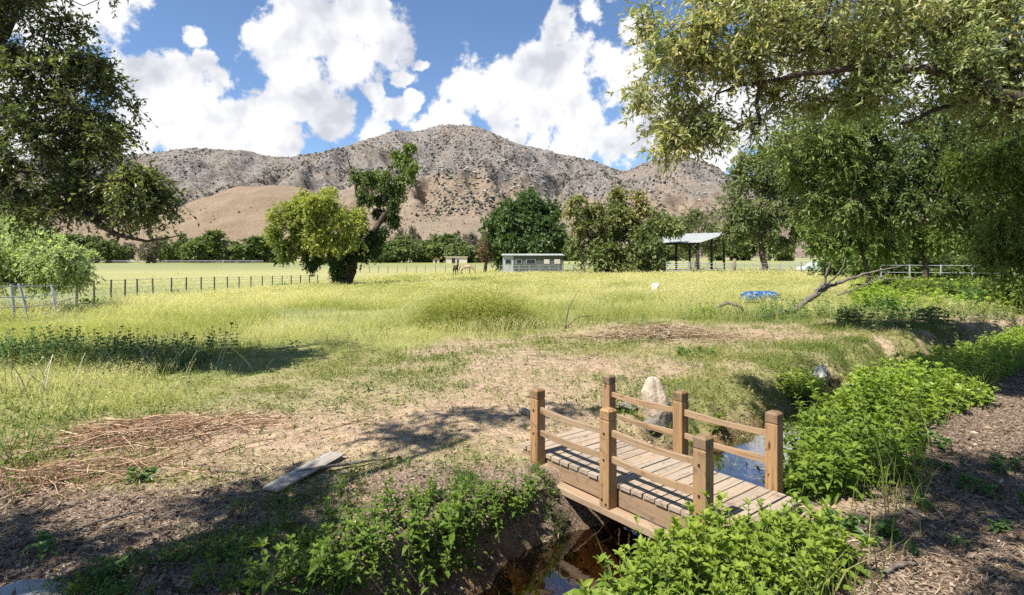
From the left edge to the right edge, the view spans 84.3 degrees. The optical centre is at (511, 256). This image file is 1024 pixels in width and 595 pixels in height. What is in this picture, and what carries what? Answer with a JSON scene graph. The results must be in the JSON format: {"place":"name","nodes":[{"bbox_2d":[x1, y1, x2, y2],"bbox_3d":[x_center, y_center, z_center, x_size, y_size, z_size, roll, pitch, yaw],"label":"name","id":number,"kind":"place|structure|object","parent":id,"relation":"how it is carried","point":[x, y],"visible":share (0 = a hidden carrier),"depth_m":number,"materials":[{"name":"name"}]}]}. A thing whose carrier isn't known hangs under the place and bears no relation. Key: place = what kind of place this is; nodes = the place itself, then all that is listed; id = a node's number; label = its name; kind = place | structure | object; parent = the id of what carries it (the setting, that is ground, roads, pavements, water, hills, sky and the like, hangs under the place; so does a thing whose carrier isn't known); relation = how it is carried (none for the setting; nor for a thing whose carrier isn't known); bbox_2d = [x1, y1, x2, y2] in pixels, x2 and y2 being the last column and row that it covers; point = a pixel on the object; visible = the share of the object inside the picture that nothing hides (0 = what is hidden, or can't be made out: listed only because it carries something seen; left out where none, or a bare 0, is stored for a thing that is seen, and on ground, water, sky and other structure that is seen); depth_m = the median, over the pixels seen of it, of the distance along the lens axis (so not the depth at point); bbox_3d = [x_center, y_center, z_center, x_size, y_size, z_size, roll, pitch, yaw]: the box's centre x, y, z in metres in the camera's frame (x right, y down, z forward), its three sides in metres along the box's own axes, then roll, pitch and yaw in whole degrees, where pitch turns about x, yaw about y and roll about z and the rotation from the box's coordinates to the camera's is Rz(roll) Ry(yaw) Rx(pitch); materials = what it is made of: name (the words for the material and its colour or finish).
{"place":"outdoors","nodes":[
{"label":"outdoors","id":0,"kind":"place"},
{"bbox_2d":[9,185,821,257],"bbox_3d":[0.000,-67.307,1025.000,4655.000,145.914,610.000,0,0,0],"label":"foothill","id":1,"kind":"structure","parent":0,"point":[223,207],"depth_m":959.75,"materials":[{"name":"soil"}]},
{"bbox_2d":[0,125,980,236],"bbox_3d":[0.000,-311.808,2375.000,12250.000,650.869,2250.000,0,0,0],"label":"mountain","id":2,"kind":"structure","parent":0,"point":[255,164],"depth_m":2104.09,"materials":[{"name":"stone"}]},
{"bbox_2d":[8,124,917,235],"bbox_3d":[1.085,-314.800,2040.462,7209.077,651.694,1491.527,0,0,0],"label":"mountain scrub","id":3,"kind":"object","parent":2,"relation":"on","point":[470,191],"visible":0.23,"depth_m":1989.86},
{"bbox_2d":[2,124,926,215],"bbox_3d":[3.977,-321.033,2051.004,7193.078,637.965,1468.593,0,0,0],"label":"mountain boulders","id":4,"kind":"object","parent":2,"relation":"on","point":[543,197],"visible":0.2,"depth_m":2044.88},
{"bbox_2d":[0,258,1023,594],"bbox_3d":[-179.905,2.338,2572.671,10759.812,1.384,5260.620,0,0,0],"label":"ground","id":5,"kind":"structure","parent":0,"point":[578,516],"depth_m":5.58,"materials":[{"name":"soil"}]},
{"bbox_2d":[0,579,67,594],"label":"slab rock","id":6,"kind":"object","parent":5,"relation":"on","point":[20,587],"visible":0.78,"depth_m":2.83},
{"bbox_2d":[0,400,73,452],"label":"leggy weed","id":7,"kind":"object","parent":5,"relation":"on","point":[35,433],"visible":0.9,"depth_m":5.01,"materials":[{"name":"green plant"}]},
{"bbox_2d":[0,283,76,320],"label":"pipe fence","id":8,"kind":"object","parent":5,"relation":"on","point":[19,286],"visible":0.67,"depth_m":18.45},
{"bbox_2d":[21,529,58,561],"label":"weed","id":9,"kind":"object","parent":5,"relation":"on","point":[43,544],"visible":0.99,"depth_m":3.25,"materials":[{"name":"green plant"}]},
{"bbox_2d":[0,354,84,397],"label":"dead stalks","id":10,"kind":"object","parent":5,"relation":"on","point":[39,382],"visible":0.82,"depth_m":7.04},
{"bbox_2d":[0,386,100,468],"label":"leggy weed","id":11,"kind":"object","parent":5,"relation":"on","point":[2,446],"visible":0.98,"depth_m":4.73,"materials":[{"name":"green plant"}]},
{"bbox_2d":[0,200,105,304],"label":"willow tree","id":12,"kind":"object","parent":5,"relation":"on","point":[39,261],"visible":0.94,"depth_m":23.39,"materials":[{"name":"green plant"}]},
{"bbox_2d":[0,0,199,244],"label":"broadleaf tree","id":13,"kind":"object","parent":5,"relation":"on","point":[121,196],"visible":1,"depth_m":7.86,"materials":[{"name":"green plant"}]},
{"bbox_2d":[80,234,130,262],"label":"valley tree","id":14,"kind":"object","parent":5,"relation":"on","point":[104,248],"visible":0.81,"depth_m":247.30,"materials":[{"name":"green plant"}]},
{"bbox_2d":[0,322,239,372],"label":"shaded weeds","id":15,"kind":"object","parent":5,"relation":"on","point":[11,340],"visible":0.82,"depth_m":9.25,"materials":[{"name":"green plant"}]},
{"bbox_2d":[0,445,270,503],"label":"brush pile","id":16,"kind":"object","parent":5,"relation":"on","point":[62,465],"visible":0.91,"depth_m":4.38,"materials":[{"name":"brown plant"}]},
{"bbox_2d":[121,466,159,483],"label":"weed","id":17,"kind":"object","parent":5,"relation":"on","point":[147,471],"visible":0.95,"depth_m":4.31,"materials":[{"name":"green plant"}]},
{"bbox_2d":[135,238,162,262],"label":"valley shrub","id":18,"kind":"object","parent":5,"relation":"on","point":[147,253],"visible":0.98,"depth_m":243.57,"materials":[{"name":"green plant"}]},
{"bbox_2d":[154,234,185,262],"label":"valley tree","id":19,"kind":"object","parent":5,"relation":"on","point":[166,249],"visible":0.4,"depth_m":262.92,"materials":[{"name":"green plant"}]},
{"bbox_2d":[98,334,253,373],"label":"dead stalks","id":20,"kind":"object","parent":5,"relation":"on","point":[179,355],"visible":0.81,"depth_m":8.55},
{"bbox_2d":[172,232,201,262],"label":"valley tree","id":21,"kind":"object","parent":5,"relation":"on","point":[184,239],"visible":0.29,"depth_m":263.38,"materials":[{"name":"green plant"}]},
{"bbox_2d":[77,274,317,303],"bbox_3d":[-20.461,2.208,42.089,0.173,1.927,28.116,0,0,5],"label":"wire fence","id":22,"kind":"object","parent":5,"relation":"on","point":[171,285],"visible":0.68,"depth_m":35.94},
{"bbox_2d":[0,408,404,480],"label":"brush pile","id":23,"kind":"object","parent":5,"relation":"on","point":[124,430],"visible":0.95,"depth_m":5.24,"materials":[{"name":"brown plant"}]},
{"bbox_2d":[175,229,231,262],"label":"valley tree","id":24,"kind":"object","parent":5,"relation":"on","point":[206,244],"visible":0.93,"depth_m":249.87,"materials":[{"name":"green plant"}]},
{"bbox_2d":[198,552,234,586],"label":"leafy weed","id":25,"kind":"object","parent":5,"relation":"on","point":[210,568],"visible":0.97,"depth_m":2.91,"materials":[{"name":"green plant"}]},
{"bbox_2d":[211,235,275,262],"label":"valley tree","id":26,"kind":"object","parent":5,"relation":"on","point":[253,248],"visible":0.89,"depth_m":254.56,"materials":[{"name":"green plant"}]},
{"bbox_2d":[233,560,263,594],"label":"leafy weed","id":27,"kind":"object","parent":5,"relation":"on","point":[251,584],"visible":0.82,"depth_m":2.82,"materials":[{"name":"green plant"}]},
{"bbox_2d":[242,536,303,594],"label":"leafy weed","id":28,"kind":"object","parent":5,"relation":"on","point":[266,570],"visible":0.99,"depth_m":2.81,"materials":[{"name":"green plant"}]},
{"bbox_2d":[272,533,306,584],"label":"leafy weed","id":29,"kind":"object","parent":5,"relation":"on","point":[291,537],"visible":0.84,"depth_m":2.97,"materials":[{"name":"green plant"}]},
{"bbox_2d":[32,452,571,594],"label":"bank grass","id":30,"kind":"structure","parent":5,"relation":"on","point":[262,532],"depth_m":3.28,"materials":[{"name":"plant"}]},
{"bbox_2d":[262,451,343,491],"bbox_3d":[-1.608,1.671,4.420,0.157,0.046,0.735,0,0,22],"label":"weathered board","id":31,"kind":"object","parent":5,"relation":"on","point":[285,480],"visible":0.95,"depth_m":4.36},
{"bbox_2d":[296,457,392,471],"bbox_3d":[-1.343,1.673,4.536,0.802,0.052,0.055,0,0,-28],"label":"stick","id":32,"kind":"object","parent":31,"relation":"on","point":[320,468],"visible":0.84,"depth_m":4.50,"materials":[{"name":"brown wood"}]},
{"bbox_2d":[261,185,370,285],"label":"cottonwood tree","id":33,"kind":"object","parent":5,"relation":"on","point":[320,219],"visible":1,"depth_m":50.59,"materials":[{"name":"green plant"}]},
{"bbox_2d":[299,537,335,594],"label":"leafy weed","id":34,"kind":"object","parent":5,"relation":"on","point":[315,563],"visible":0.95,"depth_m":2.92,"materials":[{"name":"green plant"}]},
{"bbox_2d":[302,540,348,593],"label":"leafy weed","id":35,"kind":"object","parent":5,"relation":"on","point":[337,567],"visible":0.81,"depth_m":2.95,"materials":[{"name":"green plant"}]},
{"bbox_2d":[317,504,369,559],"bbox_3d":[-0.959,1.594,3.236,0.318,0.235,0.302,0,0,40],"label":"leafy weed","id":36,"kind":"object","parent":5,"relation":"on","point":[348,528],"visible":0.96,"depth_m":3.25,"materials":[{"name":"green plant"}]},
{"bbox_2d":[270,142,420,284],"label":"ivy tree","id":37,"kind":"object","parent":5,"relation":"on","point":[388,198],"visible":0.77,"depth_m":53.14,"materials":[{"name":"green plant"}]},
{"bbox_2d":[331,549,363,594],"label":"leafy weed","id":38,"kind":"object","parent":5,"relation":"on","point":[346,570],"visible":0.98,"depth_m":2.98,"materials":[{"name":"green plant"}]},
{"bbox_2d":[345,553,383,591],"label":"leafy weed","id":39,"kind":"object","parent":5,"relation":"on","point":[359,571],"visible":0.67,"depth_m":3.13,"materials":[{"name":"green plant"}]},
{"bbox_2d":[349,511,395,560],"bbox_3d":[-0.832,1.635,3.301,0.274,0.202,0.260,0,0,19],"label":"leafy weed","id":40,"kind":"object","parent":5,"relation":"on","point":[385,541],"visible":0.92,"depth_m":3.26,"materials":[{"name":"green plant"}]},
{"bbox_2d":[364,539,398,576],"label":"leafy weed","id":41,"kind":"object","parent":5,"relation":"on","point":[372,558],"visible":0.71,"depth_m":3.26,"materials":[{"name":"green plant"}]},
{"bbox_2d":[374,489,407,530],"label":"leafy weed","id":42,"kind":"object","parent":5,"relation":"on","point":[383,507],"visible":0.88,"depth_m":3.52,"materials":[{"name":"green plant"}]},
{"bbox_2d":[376,562,410,594],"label":"leafy weed","id":43,"kind":"object","parent":5,"relation":"on","point":[393,582],"visible":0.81,"depth_m":3.26,"materials":[{"name":"green plant"}]},
{"bbox_2d":[379,239,409,262],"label":"valley tree","id":44,"kind":"object","parent":5,"relation":"on","point":[388,255],"visible":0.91,"depth_m":257.93,"materials":[{"name":"green plant"}]},
{"bbox_2d":[379,497,430,555],"bbox_3d":[-0.659,1.633,3.431,0.331,0.257,0.349,0,0,12],"label":"leafy weed","id":45,"kind":"object","parent":5,"relation":"on","point":[412,521],"visible":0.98,"depth_m":3.44,"materials":[{"name":"green plant"}]},
{"bbox_2d":[392,234,428,262],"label":"valley tree","id":46,"kind":"object","parent":5,"relation":"on","point":[413,252],"visible":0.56,"depth_m":263.89,"materials":[{"name":"green plant"}]},
{"bbox_2d":[401,524,438,576],"bbox_3d":[-0.600,1.796,3.452,0.302,0.235,0.318,0,0,-3],"label":"leafy weed","id":47,"kind":"object","parent":5,"relation":"on","point":[424,557],"visible":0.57,"depth_m":3.39,"materials":[{"name":"green plant"}]},
{"bbox_2d":[410,548,453,594],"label":"leafy weed","id":48,"kind":"object","parent":5,"relation":"on","point":[443,567],"visible":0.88,"depth_m":3.42,"materials":[{"name":"green plant"}]},
{"bbox_2d":[404,493,466,564],"bbox_3d":[-0.516,1.712,3.572,0.433,0.319,0.410,0,0,-34],"label":"leafy weed","id":49,"kind":"object","parent":5,"relation":"on","point":[454,520],"visible":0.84,"depth_m":3.53,"materials":[{"name":"green plant"}]},
{"bbox_2d":[417,232,458,262],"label":"valley tree","id":50,"kind":"object","parent":5,"relation":"on","point":[439,243],"visible":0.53,"depth_m":266.53,"materials":[{"name":"green plant"}]},
{"bbox_2d":[421,520,467,566],"bbox_3d":[-0.432,1.817,3.582,0.305,0.225,0.289,0,0,-6],"label":"leafy weed","id":51,"kind":"object","parent":5,"relation":"on","point":[449,553],"visible":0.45,"depth_m":3.54,"materials":[{"name":"green plant"}]},
{"bbox_2d":[445,523,477,555],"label":"leafy weed","id":52,"kind":"object","parent":5,"relation":"on","point":[469,539],"visible":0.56,"depth_m":3.66,"materials":[{"name":"green plant"}]},
{"bbox_2d":[443,237,485,262],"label":"valley tree","id":53,"kind":"object","parent":5,"relation":"on","point":[455,248],"visible":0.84,"depth_m":253.42,"materials":[{"name":"green plant"}]},
{"bbox_2d":[448,484,482,525],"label":"leafy weed","id":54,"kind":"object","parent":5,"relation":"on","point":[469,505],"visible":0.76,"depth_m":3.81,"materials":[{"name":"green plant"}]},
{"bbox_2d":[384,281,553,334],"bbox_3d":[-1.034,1.288,14.712,4.515,1.267,3.893,0,0,-26],"label":"grass clump","id":55,"kind":"object","parent":5,"relation":"on","point":[482,303],"visible":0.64,"depth_m":14.02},
{"bbox_2d":[475,231,496,271],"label":"dying tree","id":56,"kind":"object","parent":5,"relation":"on","point":[484,250],"visible":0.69,"depth_m":91.79,"materials":[{"name":"red plant"}]},
{"bbox_2d":[0,269,985,384],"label":"meadow flowers","id":57,"kind":"object","parent":5,"relation":"on","point":[465,287],"visible":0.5,"depth_m":32.86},
{"bbox_2d":[0,297,1002,428],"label":"meadow weeds","id":58,"kind":"object","parent":5,"relation":"on","point":[366,385],"visible":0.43,"depth_m":9.86,"materials":[{"name":"green plant"}]},
{"bbox_2d":[0,345,1023,594],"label":"bark mulch","id":59,"kind":"object","parent":5,"relation":"on","point":[230,497],"visible":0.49,"depth_m":3.68,"materials":[{"name":"wood"}]},
{"bbox_2d":[0,318,1023,594],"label":"dry straw","id":60,"kind":"object","parent":5,"relation":"on","point":[924,558],"visible":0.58,"depth_m":3.95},
{"bbox_2d":[496,485,527,518],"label":"leafy weed","id":61,"kind":"object","parent":5,"relation":"on","point":[511,503],"visible":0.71,"depth_m":4.07,"materials":[{"name":"green plant"}]},
{"bbox_2d":[0,333,1023,594],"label":"fallen twigs","id":62,"kind":"object","parent":5,"relation":"on","point":[510,437],"visible":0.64,"depth_m":3.98,"materials":[{"name":"brown wood"}]},
{"bbox_2d":[477,187,572,271],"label":"round tree","id":63,"kind":"object","parent":5,"relation":"on","point":[525,223],"visible":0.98,"depth_m":88.73,"materials":[{"name":"green plant"}]},
{"bbox_2d":[502,254,564,272],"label":"long shed","id":64,"kind":"structure","parent":5,"relation":"on","point":[548,262],"depth_m":81.13,"materials":[{"name":"metal"}]},
{"bbox_2d":[559,183,655,273],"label":"tree","id":65,"kind":"object","parent":5,"relation":"on","point":[603,248],"visible":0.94,"depth_m":71.16,"materials":[{"name":"green plant"}]},
{"bbox_2d":[625,206,686,272],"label":"tree","id":66,"kind":"object","parent":5,"relation":"on","point":[666,225],"visible":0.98,"depth_m":69.36,"materials":[{"name":"green plant"}]},
{"bbox_2d":[641,376,671,427],"bbox_3d":[1.562,1.581,6.099,0.316,0.591,0.251,0,0,-6],"label":"boulder","id":67,"kind":"object","parent":5,"relation":"on","point":[653,390],"visible":0.66,"depth_m":6.02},
{"bbox_2d":[519,374,801,540],"bbox_3d":[1.013,1.487,4.413,0.974,0.766,2.092,0,0,-38],"label":"footbridge","id":68,"kind":"object","parent":5,"relation":"on","point":[609,465],"visible":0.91,"depth_m":4.10,"materials":[{"name":"brown wood"}]},
{"bbox_2d":[539,322,785,344],"bbox_3d":[3.193,1.631,12.473,5.758,0.376,2.423,0,0,0],"label":"brush pile","id":69,"kind":"object","parent":5,"relation":"on","point":[677,332],"visible":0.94,"depth_m":12.16,"materials":[{"name":"plant"}]},
{"bbox_2d":[623,233,724,270],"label":"open shelter","id":70,"kind":"object","parent":5,"relation":"on","point":[693,238],"visible":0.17,"depth_m":75.59,"materials":[{"name":"metal"}]},
{"bbox_2d":[669,206,729,268],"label":"tree","id":71,"kind":"object","parent":5,"relation":"on","point":[695,221],"visible":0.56,"depth_m":99.23,"materials":[{"name":"green plant"}]},
{"bbox_2d":[563,490,878,594],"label":"creek undergrowth","id":72,"kind":"object","parent":5,"relation":"on","point":[695,561],"visible":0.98,"depth_m":2.80,"materials":[{"name":"green plant"}]},
{"bbox_2d":[725,234,758,260],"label":"valley tree","id":73,"kind":"object","parent":5,"relation":"on","point":[748,252],"visible":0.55,"depth_m":268.57,"materials":[{"name":"green plant"}]},
{"bbox_2d":[740,291,779,300],"bbox_3d":[11.025,1.752,25.141,1.690,0.411,0.704,0,0,0],"label":"tarp bundle","id":74,"kind":"object","parent":5,"relation":"on","point":[760,293],"visible":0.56,"depth_m":24.84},
{"bbox_2d":[756,234,796,260],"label":"valley tree","id":75,"kind":"object","parent":5,"relation":"on","point":[786,256],"visible":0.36,"depth_m":252.91,"materials":[{"name":"green plant"}]},
{"bbox_2d":[675,294,898,320],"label":"limb undergrowth","id":76,"kind":"object","parent":5,"relation":"on","point":[768,311],"visible":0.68,"depth_m":17.12,"materials":[{"name":"green plant"}]},
{"bbox_2d":[712,115,873,270],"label":"shade tree","id":77,"kind":"object","parent":5,"relation":"on","point":[747,217],"visible":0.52,"depth_m":75.42,"materials":[{"name":"green plant"}]},
{"bbox_2d":[774,367,836,400],"bbox_3d":[4.255,1.836,8.350,0.930,0.378,0.970,0,0,0],"label":"lime shrub","id":78,"kind":"object","parent":5,"relation":"on","point":[803,388],"visible":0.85,"depth_m":8.15,"materials":[{"name":"green plant"}]},
{"bbox_2d":[596,336,1023,594],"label":"bank reeds","id":79,"kind":"object","parent":5,"relation":"on","point":[850,584],"visible":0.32,"depth_m":3.83,"materials":[{"name":"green plant"}]},
{"bbox_2d":[606,0,1023,176],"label":"overhanging tree","id":80,"kind":"object","parent":5,"relation":"on","point":[962,41],"visible":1,"depth_m":5.99,"materials":[{"name":"green plant"}]},
{"bbox_2d":[716,257,913,317],"bbox_3d":[9.880,1.049,17.956,7.177,2.049,0.685,0,0,-10],"label":"fallen limb","id":81,"kind":"object","parent":5,"relation":"on","point":[824,286],"visible":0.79,"depth_m":17.98,"materials":[{"name":"brown wood"}]},
{"bbox_2d":[806,255,849,278],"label":"shrub","id":82,"kind":"object","parent":5,"relation":"on","point":[823,264],"visible":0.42,"depth_m":47.38,"materials":[{"name":"green plant"}]},
{"bbox_2d":[824,508,871,533],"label":"weed","id":83,"kind":"object","parent":5,"relation":"on","point":[856,523],"visible":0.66,"depth_m":3.52,"materials":[{"name":"green plant"}]},
{"bbox_2d":[754,367,948,514],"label":"creek undergrowth","id":84,"kind":"object","parent":5,"relation":"on","point":[814,473],"visible":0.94,"depth_m":4.45,"materials":[{"name":"green plant"}]},
{"bbox_2d":[788,164,916,287],"bbox_3d":[15.582,-1.324,26.042,5.624,6.916,2.957,0,0,0],"label":"tree","id":85,"kind":"object","parent":5,"relation":"on","point":[837,245],"visible":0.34,"depth_m":25.68,"materials":[{"name":"green plant"}]},
{"bbox_2d":[830,305,874,323],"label":"meadow bush","id":86,"kind":"object","parent":5,"relation":"on","point":[849,314],"visible":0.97,"depth_m":15.14,"materials":[{"name":"green plant"}]},
{"bbox_2d":[743,80,1023,258],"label":"willow tree","id":87,"kind":"object","parent":5,"relation":"on","point":[848,150],"visible":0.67,"depth_m":12.38,"materials":[{"name":"green plant"}]},
{"bbox_2d":[863,295,910,317],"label":"meadow bush","id":88,"kind":"object","parent":5,"relation":"on","point":[889,304],"visible":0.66,"depth_m":17.15,"materials":[{"name":"green plant"}]},
{"bbox_2d":[861,246,921,278],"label":"shrub","id":89,"kind":"object","parent":5,"relation":"on","point":[905,267],"visible":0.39,"depth_m":44.20,"materials":[{"name":"green plant"}]},
{"bbox_2d":[800,322,1023,431],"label":"creek undergrowth","id":90,"kind":"object","parent":5,"relation":"on","point":[903,372],"visible":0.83,"depth_m":6.54,"materials":[{"name":"green plant"}]},
{"bbox_2d":[823,300,1023,351],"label":"bushes","id":91,"kind":"object","parent":5,"relation":"on","point":[915,313],"visible":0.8,"depth_m":15.69,"materials":[{"name":"green plant"}]},
{"bbox_2d":[845,270,1022,313],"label":"hedge undergrowth","id":92,"kind":"object","parent":5,"relation":"on","point":[865,292],"visible":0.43,"depth_m":20.62,"materials":[{"name":"green plant"}]},
{"bbox_2d":[857,214,1011,280],"bbox_3d":[22.659,-0.217,30.075,8.675,4.662,4.025,0,0,0],"label":"bright tree","id":93,"kind":"object","parent":5,"relation":"on","point":[937,245],"visible":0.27,"depth_m":29.70,"materials":[{"name":"green plant"}]},
{"bbox_2d":[913,305,963,324],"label":"meadow bush","id":94,"kind":"object","parent":5,"relation":"on","point":[931,309],"visible":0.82,"depth_m":15.12,"materials":[{"name":"green plant"}]},
{"bbox_2d":[911,254,972,276],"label":"shrub","id":95,"kind":"object","parent":5,"relation":"on","point":[957,260],"visible":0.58,"depth_m":43.02,"materials":[{"name":"green plant"}]},
{"bbox_2d":[935,279,974,299],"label":"shrub","id":96,"kind":"object","parent":5,"relation":"on","point":[952,288],"visible":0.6,"depth_m":21.78,"materials":[{"name":"green plant"}]},
{"bbox_2d":[932,129,1023,301],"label":"willow tree","id":97,"kind":"object","parent":5,"relation":"on","point":[993,245],"visible":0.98,"depth_m":7.84,"materials":[{"name":"green plant"}]},
{"bbox_2d":[963,474,1005,500],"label":"weed","id":98,"kind":"object","parent":5,"relation":"on","point":[985,488],"visible":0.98,"depth_m":4.01,"materials":[{"name":"green plant"}]},
{"bbox_2d":[973,278,1015,310],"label":"shrub","id":99,"kind":"object","parent":5,"relation":"on","point":[981,286],"visible":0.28,"depth_m":19.44,"materials":[{"name":"green plant"}]},
{"bbox_2d":[986,453,1015,474],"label":"weed","id":100,"kind":"object","parent":5,"relation":"on","point":[998,464],"visible":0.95,"depth_m":4.36,"materials":[{"name":"green plant"}]},
{"bbox_2d":[981,265,1023,312],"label":"shrub","id":101,"kind":"object","parent":5,"relation":"on","point":[1018,301],"visible":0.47,"depth_m":18.54,"materials":[{"name":"green plant"}]},
{"bbox_2d":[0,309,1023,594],"bbox_3d":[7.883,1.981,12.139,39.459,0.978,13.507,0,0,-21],"label":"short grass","id":102,"kind":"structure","parent":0,"point":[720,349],"depth_m":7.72,"materials":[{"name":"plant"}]},
{"bbox_2d":[0,265,1023,430],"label":"meadow grass","id":103,"kind":"structure","parent":0,"point":[66,307],"depth_m":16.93,"materials":[{"name":"plant"}]},
{"bbox_2d":[0,0,1023,182],"label":"sky","id":104,"kind":"structure","parent":0,"point":[291,78],"materials":[{"name":"blue"}]},
{"bbox_2d":[477,390,849,594],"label":"water","id":105,"kind":"structure","parent":0,"point":[563,564],"depth_m":4.05,"materials":[{"name":"liquid"}]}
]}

